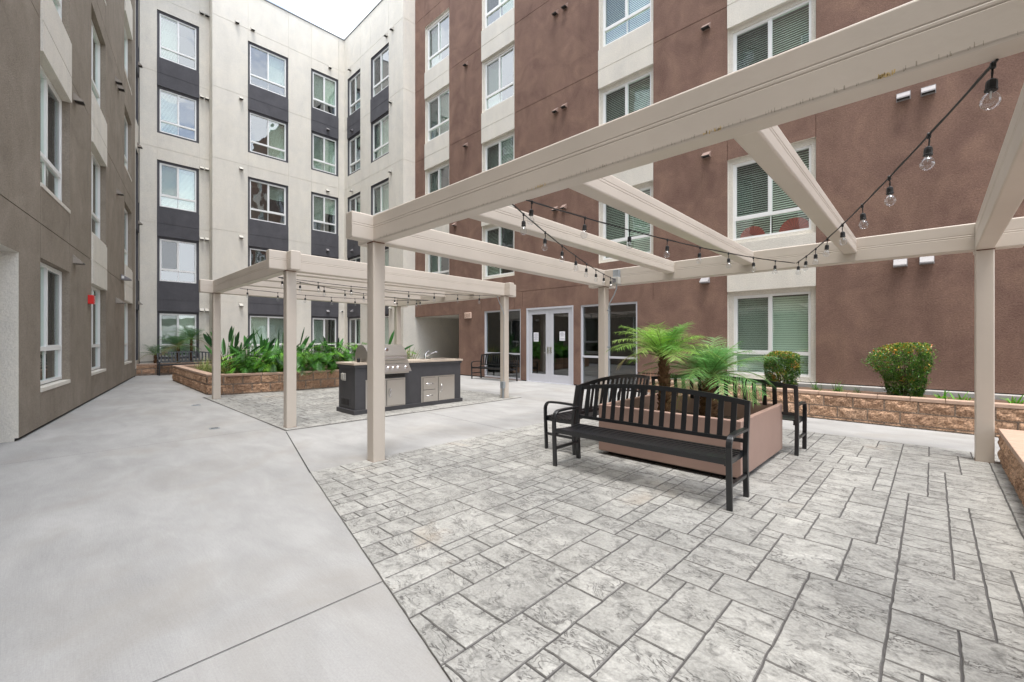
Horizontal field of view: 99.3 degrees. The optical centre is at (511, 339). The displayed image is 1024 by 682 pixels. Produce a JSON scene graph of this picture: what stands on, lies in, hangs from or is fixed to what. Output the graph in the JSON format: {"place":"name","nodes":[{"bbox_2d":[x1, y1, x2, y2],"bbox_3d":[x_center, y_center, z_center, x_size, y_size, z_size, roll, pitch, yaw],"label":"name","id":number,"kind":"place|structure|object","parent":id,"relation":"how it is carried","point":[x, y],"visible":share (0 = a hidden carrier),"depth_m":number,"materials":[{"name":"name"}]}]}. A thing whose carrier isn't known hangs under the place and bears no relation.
{"place":"outdoors","nodes":[
{"label":"outdoors","id":0,"kind":"place"},
{"bbox_2d":[0,0,142,442],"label":"apartment building","id":1,"kind":"structure","parent":0,"point":[70,148],"depth_m":8.55,"materials":[{"name":"beige paint"}]},
{"bbox_2d":[40,262,61,384],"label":"window","id":2,"kind":"structure","parent":1,"relation":"in","point":[46,347],"depth_m":8.39,"materials":[{"name":"white plastic"}]},
{"bbox_2d":[40,65,61,201],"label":"window","id":3,"kind":"structure","parent":1,"relation":"in","point":[47,169],"depth_m":8.43,"materials":[{"name":"white plastic"}]},
{"bbox_2d":[53,0,61,20],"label":"window","id":4,"kind":"structure","parent":1,"relation":"in","point":[58,3],"depth_m":8.46,"materials":[{"name":"white plastic"}]},
{"bbox_2d":[88,295,94,303],"bbox_3d":[-9.707,-0.920,10.041,0.104,0.200,0.180,0,0,-35],"label":"fire alarm","id":5,"kind":"object","parent":1,"relation":"attached to","point":[91,299],"visible":1,"depth_m":9.97,"materials":[{"name":"red plastic"}]},
{"bbox_2d":[91,286,99,370],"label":"window","id":6,"kind":"structure","parent":1,"relation":"in","point":[95,308],"depth_m":11.44,"materials":[{"name":"white plastic"}]},
{"bbox_2d":[91,151,99,238],"bbox_3d":[-10.603,-3.620,10.942,0.373,2.100,1.841,0,0,-44],"label":"window","id":7,"kind":"structure","parent":1,"relation":"in","point":[95,167],"depth_m":11.44,"materials":[{"name":"white plastic"}]},
{"bbox_2d":[91,19,99,106],"bbox_3d":[-10.603,-6.940,10.942,0.373,2.040,1.841,0,0,-44],"label":"window","id":8,"kind":"structure","parent":1,"relation":"in","point":[95,44],"depth_m":11.43,"materials":[{"name":"white plastic"}]},
{"bbox_2d":[124,303,127,360],"bbox_3d":[-13.699,-0.275,15.287,0.360,2.090,1.772,0,0,-44],"label":"window","id":9,"kind":"structure","parent":1,"relation":"in","point":[125,305],"depth_m":15.91,"materials":[{"name":"white plastic"}]},
{"bbox_2d":[124,207,127,265],"bbox_3d":[-13.699,-3.620,15.287,0.360,2.100,1.772,0,0,-44],"label":"window","id":10,"kind":"structure","parent":1,"relation":"in","point":[125,212],"depth_m":15.91,"materials":[{"name":"glass"}]},
{"bbox_2d":[124,114,127,169],"bbox_3d":[-13.699,-6.940,15.287,0.360,2.040,1.772,0,0,-44],"label":"window","id":11,"kind":"structure","parent":1,"relation":"in","point":[125,121],"depth_m":15.91,"materials":[{"name":"white plastic"}]},
{"bbox_2d":[124,26,127,77],"bbox_3d":[-13.699,-10.110,15.287,0.360,1.960,1.772,0,0,-44],"label":"window","id":12,"kind":"structure","parent":1,"relation":"in","point":[125,35],"depth_m":15.91,"materials":[{"name":"white plastic"}]},
{"bbox_2d":[223,342,257,371],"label":"tall grass","id":13,"kind":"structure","parent":0,"point":[241,347],"depth_m":13.33,"materials":[{"name":"green plant"}]},
{"bbox_2d":[268,0,379,38],"label":"sky","id":14,"kind":"structure","parent":0,"point":[338,17],"materials":[{"name":"white"}]},
{"bbox_2d":[202,387,520,430],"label":"stamped paving","id":15,"kind":"structure","parent":0,"point":[315,407],"depth_m":9.46,"materials":[{"name":"grey concrete"}]},
{"bbox_2d":[199,249,515,427],"bbox_3d":[-3.714,0.010,10.694,5.506,2.880,5.671,0,0,44],"label":"pergola","id":16,"kind":"object","parent":15,"relation":"on","point":[290,267],"visible":0.94,"depth_m":9.78,"materials":[{"name":"beige paint"}]},
{"bbox_2d":[240,288,427,304],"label":"string lights","id":17,"kind":"object","parent":16,"relation":"hanging from","point":[332,297],"visible":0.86,"depth_m":10.80,"materials":[{"name":"black plastic"}]},
{"bbox_2d":[278,277,420,303],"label":"string lights","id":18,"kind":"object","parent":16,"relation":"hanging from","point":[349,291],"visible":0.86,"depth_m":9.39,"materials":[{"name":"black plastic"}]},
{"bbox_2d":[279,277,491,300],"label":"string lights","id":19,"kind":"object","parent":16,"relation":"hanging from","point":[282,283],"visible":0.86,"depth_m":9.06,"materials":[{"name":"black plastic"}]},
{"bbox_2d":[336,351,462,414],"bbox_3d":[-2.336,0.855,9.422,0.819,1.190,2.665,0,0,44],"label":"outdoor kitchen","id":20,"kind":"object","parent":15,"relation":"on","point":[428,382],"visible":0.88,"depth_m":9.15,"materials":[{"name":"grey paint"}]},
{"bbox_2d":[354,344,410,377],"bbox_3d":[-2.633,0.438,8.893,0.688,0.665,0.900,0,0,44],"label":"gas grill","id":21,"kind":"object","parent":20,"relation":"in","point":[395,355],"visible":0.71,"depth_m":8.80,"materials":[{"name":"silver metal"}]},
{"bbox_2d":[387,379,403,405],"bbox_3d":[-2.359,1.077,8.857,0.067,0.525,0.400,0,0,44],"label":"door","id":22,"kind":"structure","parent":20,"relation":"in","point":[395,388],"depth_m":8.86,"materials":[{"name":"grey metal"}]},
{"bbox_2d":[438,376,453,399],"bbox_3d":[-1.467,1.090,9.779,0.067,0.530,0.425,0,0,44],"label":"door","id":23,"kind":"structure","parent":20,"relation":"in","point":[445,384],"depth_m":9.78,"materials":[{"name":"grey metal"}]},
{"bbox_2d":[0,374,999,681],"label":"walkway","id":24,"kind":"structure","parent":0,"point":[130,554],"depth_m":3.10,"materials":[{"name":"grey concrete"}]},
{"bbox_2d":[157,351,211,375],"bbox_3d":[-13.613,0.972,18.209,0.560,0.958,1.920,0,0,44],"label":"bench","id":25,"kind":"object","parent":24,"relation":"on","point":[159,365],"visible":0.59,"depth_m":18.19,"materials":[{"name":"black metal"}]},
{"bbox_2d":[136,359,306,375],"bbox_3d":[-12.235,1.215,20.522,0.714,0.470,8.520,0,0,44],"label":"raised planter","id":26,"kind":"object","parent":24,"relation":"on","point":[146,369],"visible":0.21,"depth_m":17.66,"materials":[{"name":"brown stone"}]},
{"bbox_2d":[137,344,173,362],"bbox_3d":[-14.684,0.606,17.999,1.456,0.888,1.435,0,0,44],"label":"pygmy palm","id":27,"kind":"object","parent":26,"relation":"on","point":[154,352],"visible":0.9,"depth_m":17.87,"materials":[{"name":"green plant"}]},
{"bbox_2d":[156,335,201,362],"bbox_3d":[-14.195,0.405,18.502,1.803,1.289,1.805,0,0,44],"label":"pygmy palm","id":28,"kind":"object","parent":26,"relation":"on","point":[178,341],"visible":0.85,"depth_m":18.42,"materials":[{"name":"green plant"}]},
{"bbox_2d":[168,326,211,360],"bbox_3d":[-13.906,0.228,18.789,1.805,1.644,1.864,0,0,44],"label":"pygmy palm","id":29,"kind":"object","parent":26,"relation":"on","point":[188,335],"visible":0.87,"depth_m":18.80,"materials":[{"name":"green plant"}]},
{"bbox_2d":[172,361,340,394],"bbox_3d":[-7.476,1.180,15.439,6.446,0.540,6.609,0,0,44],"label":"raised planter","id":30,"kind":"object","parent":24,"relation":"on","point":[189,376],"visible":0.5,"depth_m":11.98,"materials":[{"name":"brown stone blocks"},{"name":"soil"},{"name":"green plants"}]},
{"bbox_2d":[203,326,259,370],"bbox_3d":[-8.400,0.280,13.099,1.024,1.398,1.565,0,0,44],"label":"bird of paradise","id":31,"kind":"object","parent":30,"relation":"on","point":[208,339],"visible":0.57,"depth_m":13.07,"materials":[{"name":"green plant"}]},
{"bbox_2d":[225,357,265,373],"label":"philodendron","id":32,"kind":"object","parent":30,"relation":"in","point":[246,368],"visible":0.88,"depth_m":12.04,"materials":[{"name":"green plant"}]},
{"bbox_2d":[221,349,277,372],"bbox_3d":[-7.591,0.682,12.568,1.731,0.796,1.629,0,0,-25],"label":"philodendron","id":33,"kind":"object","parent":30,"relation":"in","point":[242,356],"visible":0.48,"depth_m":12.40,"materials":[{"name":"green plant"}]},
{"bbox_2d":[229,329,278,371],"bbox_3d":[-7.681,0.319,13.366,1.283,1.320,1.207,0,0,0],"label":"bird of paradise","id":34,"kind":"object","parent":30,"relation":"on","point":[269,345],"visible":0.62,"depth_m":13.28,"materials":[{"name":"green plant"}]},
{"bbox_2d":[241,343,301,371],"bbox_3d":[-7.248,0.618,13.342,1.811,0.990,2.116,0,0,8],"label":"philodendron","id":35,"kind":"object","parent":30,"relation":"in","point":[269,354],"visible":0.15,"depth_m":12.92,"materials":[{"name":"green plant"}]},
{"bbox_2d":[250,352,296,372],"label":"philodendron","id":36,"kind":"object","parent":30,"relation":"in","point":[274,367],"visible":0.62,"depth_m":12.19,"materials":[{"name":"green plant"}]},
{"bbox_2d":[255,328,299,355],"bbox_3d":[-7.630,0.262,13.991,0.950,1.433,1.446,0,0,30],"label":"bird of paradise","id":37,"kind":"object","parent":30,"relation":"on","point":[276,343],"visible":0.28,"depth_m":13.85,"materials":[{"name":"green plant"}]},
{"bbox_2d":[252,345,312,372],"bbox_3d":[-6.808,0.611,12.840,1.912,0.980,1.777,0,0,44],"label":"philodendron","id":38,"kind":"object","parent":30,"relation":"in","point":[262,368],"visible":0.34,"depth_m":12.55,"materials":[{"name":"green plant"}]},
{"bbox_2d":[267,349,325,375],"bbox_3d":[-6.235,0.669,12.694,1.836,0.749,1.644,0,0,44],"label":"philodendron","id":39,"kind":"object","parent":30,"relation":"in","point":[299,361],"visible":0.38,"depth_m":12.47,"materials":[{"name":"green plant"}]},
{"bbox_2d":[268,343,339,370],"bbox_3d":[-6.421,0.557,13.315,2.172,0.910,2.065,0,0,-25],"label":"philodendron","id":40,"kind":"object","parent":30,"relation":"on","point":[303,348],"visible":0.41,"depth_m":13.15,"materials":[{"name":"green plant"}]},
{"bbox_2d":[298,327,315,353],"bbox_3d":[-6.537,0.293,13.627,0.866,1.372,1.823,0,0,-34],"label":"bird of paradise","id":41,"kind":"object","parent":30,"relation":"on","point":[305,341],"visible":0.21,"depth_m":13.90,"materials":[{"name":"green plant"}]},
{"bbox_2d":[296,346,343,374],"bbox_3d":[-5.947,0.672,13.214,1.842,0.931,1.752,0,0,28],"label":"philodendron","id":42,"kind":"object","parent":30,"relation":"in","point":[316,364],"visible":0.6,"depth_m":12.79,"materials":[{"name":"green plant"}]},
{"bbox_2d":[314,334,342,351],"bbox_3d":[-6.277,0.377,14.906,0.947,1.204,1.674,0,0,-22],"label":"bird of paradise","id":43,"kind":"object","parent":30,"relation":"on","point":[338,342],"visible":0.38,"depth_m":14.91,"materials":[{"name":"green plant"}]},
{"bbox_2d":[308,341,355,368],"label":"philodendron","id":44,"kind":"object","parent":30,"relation":"in","point":[337,350],"visible":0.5,"depth_m":13.68,"materials":[{"name":"green plant"}]},
{"bbox_2d":[313,346,354,373],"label":"philodendron","id":45,"kind":"object","parent":30,"relation":"in","point":[345,359],"visible":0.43,"depth_m":13.24,"materials":[{"name":"green plant"}]},
{"bbox_2d":[139,0,418,363],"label":"apartment building","id":46,"kind":"structure","parent":24,"relation":"on","point":[265,125],"depth_m":20.11,"materials":[{"name":"beige paint"}]},
{"bbox_2d":[160,14,195,69],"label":"window","id":47,"kind":"structure","parent":46,"relation":"in","point":[177,39],"depth_m":19.56,"materials":[{"name":"clear glass"}]},
{"bbox_2d":[160,89,195,140],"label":"window","id":48,"kind":"structure","parent":46,"relation":"in","point":[177,112],"depth_m":19.61,"materials":[{"name":"glass"}]},
{"bbox_2d":[160,163,195,211],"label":"window","id":49,"kind":"structure","parent":46,"relation":"in","point":[177,184],"depth_m":19.09,"materials":[{"name":"clear glass"}]},
{"bbox_2d":[160,239,195,283],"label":"window","id":50,"kind":"structure","parent":46,"relation":"in","point":[177,258],"depth_m":19.77,"materials":[{"name":"white glass"}]},
{"bbox_2d":[160,313,195,356],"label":"window","id":51,"kind":"structure","parent":46,"relation":"in","point":[168,322],"depth_m":18.94,"materials":[{"name":"clear glass"}]},
{"bbox_2d":[250,248,265,265],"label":"window","id":52,"kind":"structure","parent":46,"relation":"in","point":[256,255],"depth_m":21.68,"materials":[{"name":"grey glass"}]},
{"bbox_2d":[250,316,283,354],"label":"window","id":53,"kind":"structure","parent":46,"relation":"in","point":[269,326],"depth_m":21.09,"materials":[{"name":"glass"}]},
{"bbox_2d":[250,44,285,96],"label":"window","id":54,"kind":"structure","parent":46,"relation":"in","point":[267,72],"depth_m":21.62,"materials":[{"name":"glass"}]},
{"bbox_2d":[250,113,285,160],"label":"window","id":55,"kind":"structure","parent":46,"relation":"in","point":[267,136],"depth_m":21.59,"materials":[{"name":"clear glass"}]},
{"bbox_2d":[250,179,285,224],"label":"window","id":56,"kind":"structure","parent":46,"relation":"in","point":[267,201],"depth_m":21.72,"materials":[{"name":"glass"}]},
{"bbox_2d":[313,72,335,115],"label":"window","id":57,"kind":"structure","parent":46,"relation":"in","point":[324,88],"depth_m":23.17,"materials":[{"name":"glass"}]},
{"bbox_2d":[313,133,335,174],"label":"window","id":58,"kind":"structure","parent":46,"relation":"in","point":[324,149],"depth_m":23.13,"materials":[{"name":"glass"}]},
{"bbox_2d":[313,194,335,233],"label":"window","id":59,"kind":"structure","parent":46,"relation":"in","point":[324,208],"depth_m":23.25,"materials":[{"name":"glass"}]},
{"bbox_2d":[313,318,335,352],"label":"window","id":60,"kind":"structure","parent":46,"relation":"in","point":[322,327],"depth_m":23.86,"materials":[{"name":"glass"}]},
{"bbox_2d":[350,72,359,114],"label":"window","id":61,"kind":"structure","parent":46,"relation":"in","point":[356,84],"depth_m":23.24,"materials":[{"name":"glass"}]},
{"bbox_2d":[350,134,359,173],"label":"window","id":62,"kind":"structure","parent":46,"relation":"in","point":[356,144],"depth_m":23.24,"materials":[{"name":"white plastic"}]},
{"bbox_2d":[350,195,359,211],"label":"window","id":63,"kind":"structure","parent":46,"relation":"in","point":[356,200],"depth_m":23.21,"materials":[{"name":"glass"}]},
{"bbox_2d":[350,318,359,352],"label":"window","id":64,"kind":"structure","parent":46,"relation":"in","point":[356,321],"depth_m":23.02,"materials":[{"name":"glass"}]},
{"bbox_2d":[373,46,388,96],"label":"window","id":65,"kind":"structure","parent":46,"relation":"in","point":[382,65],"depth_m":21.71,"materials":[{"name":"glass"}]},
{"bbox_2d":[373,114,388,160],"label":"window","id":66,"kind":"structure","parent":46,"relation":"in","point":[382,129],"depth_m":21.36,"materials":[{"name":"clear glass"}]},
{"bbox_2d":[373,180,388,215],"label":"window","id":67,"kind":"structure","parent":46,"relation":"in","point":[382,190],"depth_m":21.41,"materials":[{"name":"glass"}]},
{"bbox_2d":[385,249,388,265],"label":"window","id":68,"kind":"structure","parent":46,"relation":"in","point":[387,250],"depth_m":20.91,"materials":[{"name":"grey glass"}]},
{"bbox_2d":[385,316,388,344],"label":"window","id":69,"kind":"structure","parent":46,"relation":"in","point":[386,317],"depth_m":20.92,"materials":[{"name":"white plastic"}]},
{"bbox_2d":[10,391,641,681],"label":"expansion joints","id":70,"kind":"object","parent":24,"relation":"on","point":[365,588],"visible":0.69,"depth_m":2.88,"materials":[{"name":"grey concrete"}]},
{"bbox_2d":[471,353,518,380],"bbox_3d":[-0.642,0.972,15.601,1.920,0.958,0.560,0,0,44],"label":"bench","id":71,"kind":"object","parent":24,"relation":"on","point":[480,367],"visible":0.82,"depth_m":15.81,"materials":[{"name":"black metal"}]},
{"bbox_2d":[415,0,1023,394],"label":"apartment building","id":72,"kind":"structure","parent":24,"relation":"on","point":[499,82],"depth_m":11.05,"materials":[{"name":"red paint"}]},
{"bbox_2d":[428,13,448,69],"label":"window","id":73,"kind":"structure","parent":72,"relation":"in","point":[440,35],"depth_m":19.34,"materials":[{"name":"glass"}]},
{"bbox_2d":[428,89,448,141],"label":"window","id":74,"kind":"structure","parent":72,"relation":"in","point":[439,104],"depth_m":19.34,"materials":[{"name":"glass"}]},
{"bbox_2d":[428,164,448,193],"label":"window","id":75,"kind":"structure","parent":72,"relation":"in","point":[440,176],"depth_m":19.41,"materials":[{"name":"clear glass"}]},
{"bbox_2d":[428,254,448,274],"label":"window","id":76,"kind":"structure","parent":72,"relation":"in","point":[440,265],"depth_m":19.46,"materials":[{"name":"grey glass"}]},
{"bbox_2d":[485,0,513,27],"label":"window","id":77,"kind":"structure","parent":72,"relation":"in","point":[494,9],"depth_m":16.76,"materials":[{"name":"glass"}]},
{"bbox_2d":[485,46,513,110],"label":"window","id":78,"kind":"structure","parent":72,"relation":"in","point":[499,72],"depth_m":16.74,"materials":[{"name":"glass"}]},
{"bbox_2d":[485,134,513,170],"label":"window","id":79,"kind":"structure","parent":72,"relation":"in","point":[500,152],"depth_m":16.73,"materials":[{"name":"glass"}]},
{"bbox_2d":[485,226,513,276],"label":"window","id":80,"kind":"structure","parent":72,"relation":"in","point":[497,235],"depth_m":17.10,"materials":[{"name":"grey glass"}]},
{"bbox_2d":[485,309,520,379],"bbox_3d":[-0.328,0.175,16.034,1.910,2.510,0.110,0,0,44],"label":"storefront window","id":81,"kind":"structure","parent":72,"relation":"in","point":[492,318],"depth_m":16.17,"materials":[{"name":"glass"}]},
{"bbox_2d":[526,305,573,384],"bbox_3d":[1.258,0.185,14.475,2.008,2.530,0.206,0,0,44],"label":"entrance door","id":82,"kind":"structure","parent":72,"relation":"in","point":[550,359],"depth_m":14.42,"materials":[{"name":"paint"}]},
{"bbox_2d":[581,301,637,388],"bbox_3d":[2.877,0.190,12.933,1.930,2.520,0.110,0,0,44],"label":"storefront window","id":83,"kind":"structure","parent":72,"relation":"in","point":[623,313],"depth_m":12.83,"materials":[{"name":"glass"}]},
{"bbox_2d":[603,0,650,46],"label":"window","id":84,"kind":"structure","parent":72,"relation":"in","point":[620,17],"depth_m":13.05,"materials":[{"name":"glass"}]},
{"bbox_2d":[603,71,650,123],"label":"window","id":85,"kind":"structure","parent":72,"relation":"in","point":[631,96],"depth_m":13.06,"materials":[{"name":"glass"}]},
{"bbox_2d":[603,186,650,259],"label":"window","id":86,"kind":"structure","parent":72,"relation":"in","point":[642,242],"depth_m":13.02,"materials":[{"name":"glass"}]},
{"bbox_2d":[740,226,764,237],"bbox_3d":[5.705,-2.554,10.325,0.540,0.273,0.015,0,0,44],"label":"paper fan","id":87,"kind":"object","parent":72,"relation":"attached to","point":[752,231],"visible":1,"depth_m":10.33},
{"bbox_2d":[733,0,810,71],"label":"window","id":88,"kind":"structure","parent":72,"relation":"in","point":[788,29],"depth_m":10.46,"materials":[{"name":"glass"}]},
{"bbox_2d":[733,145,810,240],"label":"window","id":89,"kind":"structure","parent":72,"relation":"in","point":[758,201],"depth_m":10.52,"materials":[{"name":"clear glass"}]},
{"bbox_2d":[734,291,810,376],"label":"window","id":90,"kind":"structure","parent":72,"relation":"in","point":[766,323],"depth_m":10.18,"materials":[{"name":"glass"}]},
{"bbox_2d":[779,217,808,231],"bbox_3d":[6.323,-2.574,9.727,0.620,0.313,0.015,0,0,44],"label":"paper fan","id":91,"kind":"object","parent":72,"relation":"attached to","point":[795,223],"visible":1,"depth_m":9.73},
{"bbox_2d":[649,379,1023,436],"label":"raised planter","id":92,"kind":"object","parent":24,"relation":"on","point":[935,413],"visible":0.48,"depth_m":7.25,"materials":[{"name":"tan split-face concrete block"},{"name":"tan concrete cap"}]},
{"bbox_2d":[761,350,803,387],"bbox_3d":[5.444,0.615,8.770,0.763,0.810,0.754,0,0,26],"label":"shrub","id":93,"kind":"object","parent":92,"relation":"on","point":[789,360],"visible":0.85,"depth_m":8.64,"materials":[{"name":"green plant"}]},
{"bbox_2d":[824,382,845,391],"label":"grass tuft","id":94,"kind":"object","parent":92,"relation":"on","point":[837,389],"visible":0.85,"depth_m":8.22,"materials":[{"name":"green plant"}]},
{"bbox_2d":[860,341,939,396],"bbox_3d":[6.731,0.526,7.569,1.078,0.995,0.952,0,0,44],"label":"shrub","id":95,"kind":"object","parent":92,"relation":"on","point":[903,377],"visible":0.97,"depth_m":7.38,"materials":[{"name":"green plant"}]},
{"bbox_2d":[1000,394,1023,403],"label":"weed","id":96,"kind":"object","parent":92,"relation":"on","point":[1014,401],"visible":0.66,"depth_m":6.63,"materials":[{"name":"green plant"}]},
{"bbox_2d":[670,378,1023,400],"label":"concrete curb","id":97,"kind":"structure","parent":24,"relation":"on","point":[927,392],"depth_m":8.38,"materials":[{"name":"beige concrete"}]},
{"bbox_2d":[310,415,1023,681],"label":"stamped paving","id":98,"kind":"structure","parent":0,"point":[822,557],"depth_m":2.83,"materials":[{"name":"grey concrete"}]},
{"bbox_2d":[544,374,649,454],"bbox_3d":[1.280,0.972,6.234,0.560,0.958,1.920,0,0,44],"label":"bench","id":99,"kind":"object","parent":98,"relation":"on","point":[567,417],"visible":0.51,"depth_m":5.73,"materials":[{"name":"black metal"}]},
{"bbox_2d":[552,384,750,511],"bbox_3d":[1.330,0.972,4.474,1.920,0.958,0.560,0,0,44],"label":"bench","id":100,"kind":"object","parent":98,"relation":"on","point":[727,455],"visible":0.98,"depth_m":4.38,"materials":[{"name":"black metal"}]},
{"bbox_2d":[346,0,1023,462],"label":"pergola","id":101,"kind":"object","parent":98,"relation":"on","point":[750,108],"visible":0.98,"depth_m":3.59,"materials":[{"name":"beige paint"}]},
{"bbox_2d":[512,204,615,284],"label":"string lights","id":102,"kind":"object","parent":101,"relation":"hanging from","point":[523,225],"visible":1,"depth_m":4.88,"materials":[{"name":"black plastic"},{"name":"clear glass"}]},
{"bbox_2d":[526,200,792,268],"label":"string lights","id":103,"kind":"object","parent":101,"relation":"hanging from","point":[584,227],"visible":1,"depth_m":4.39,"materials":[{"name":"black plastic"},{"name":"clear glass"}]},
{"bbox_2d":[796,59,1001,273],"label":"string lights","id":104,"kind":"object","parent":101,"relation":"hanging from","point":[991,85],"visible":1,"depth_m":2.35,"materials":[{"name":"black plastic"},{"name":"clear glass"}]},
{"bbox_2d":[599,393,781,479],"bbox_3d":[2.264,1.133,5.504,1.660,0.635,1.660,0,0,44],"label":"planter box","id":105,"kind":"object","parent":98,"relation":"on","point":[765,438],"visible":0.52,"depth_m":4.94,"materials":[{"name":"ceramic"}]},
{"bbox_2d":[605,322,727,411],"bbox_3d":[1.901,0.414,5.689,1.491,1.311,1.436,0,0,-16],"label":"pygmy palm","id":106,"kind":"object","parent":105,"relation":"on","point":[661,346],"visible":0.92,"depth_m":5.61,"materials":[{"name":"green plant"}]},
{"bbox_2d":[640,335,779,417],"bbox_3d":[2.565,0.503,5.709,1.642,1.133,1.647,0,0,44],"label":"pygmy palm","id":107,"kind":"object","parent":105,"relation":"on","point":[708,365],"visible":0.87,"depth_m":5.56,"materials":[{"name":"green plant"}]},
{"bbox_2d":[651,375,806,455],"bbox_3d":[2.999,0.972,6.177,1.920,0.958,0.560,0,0,44],"label":"bench","id":108,"kind":"object","parent":98,"relation":"on","point":[795,417],"visible":0.47,"depth_m":5.61,"materials":[{"name":"black metal"}]},
{"bbox_2d":[997,428,1023,505],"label":"raised planter","id":109,"kind":"object","parent":98,"relation":"on","point":[1010,453],"visible":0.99,"depth_m":4.33,"materials":[{"name":"brown stone"}]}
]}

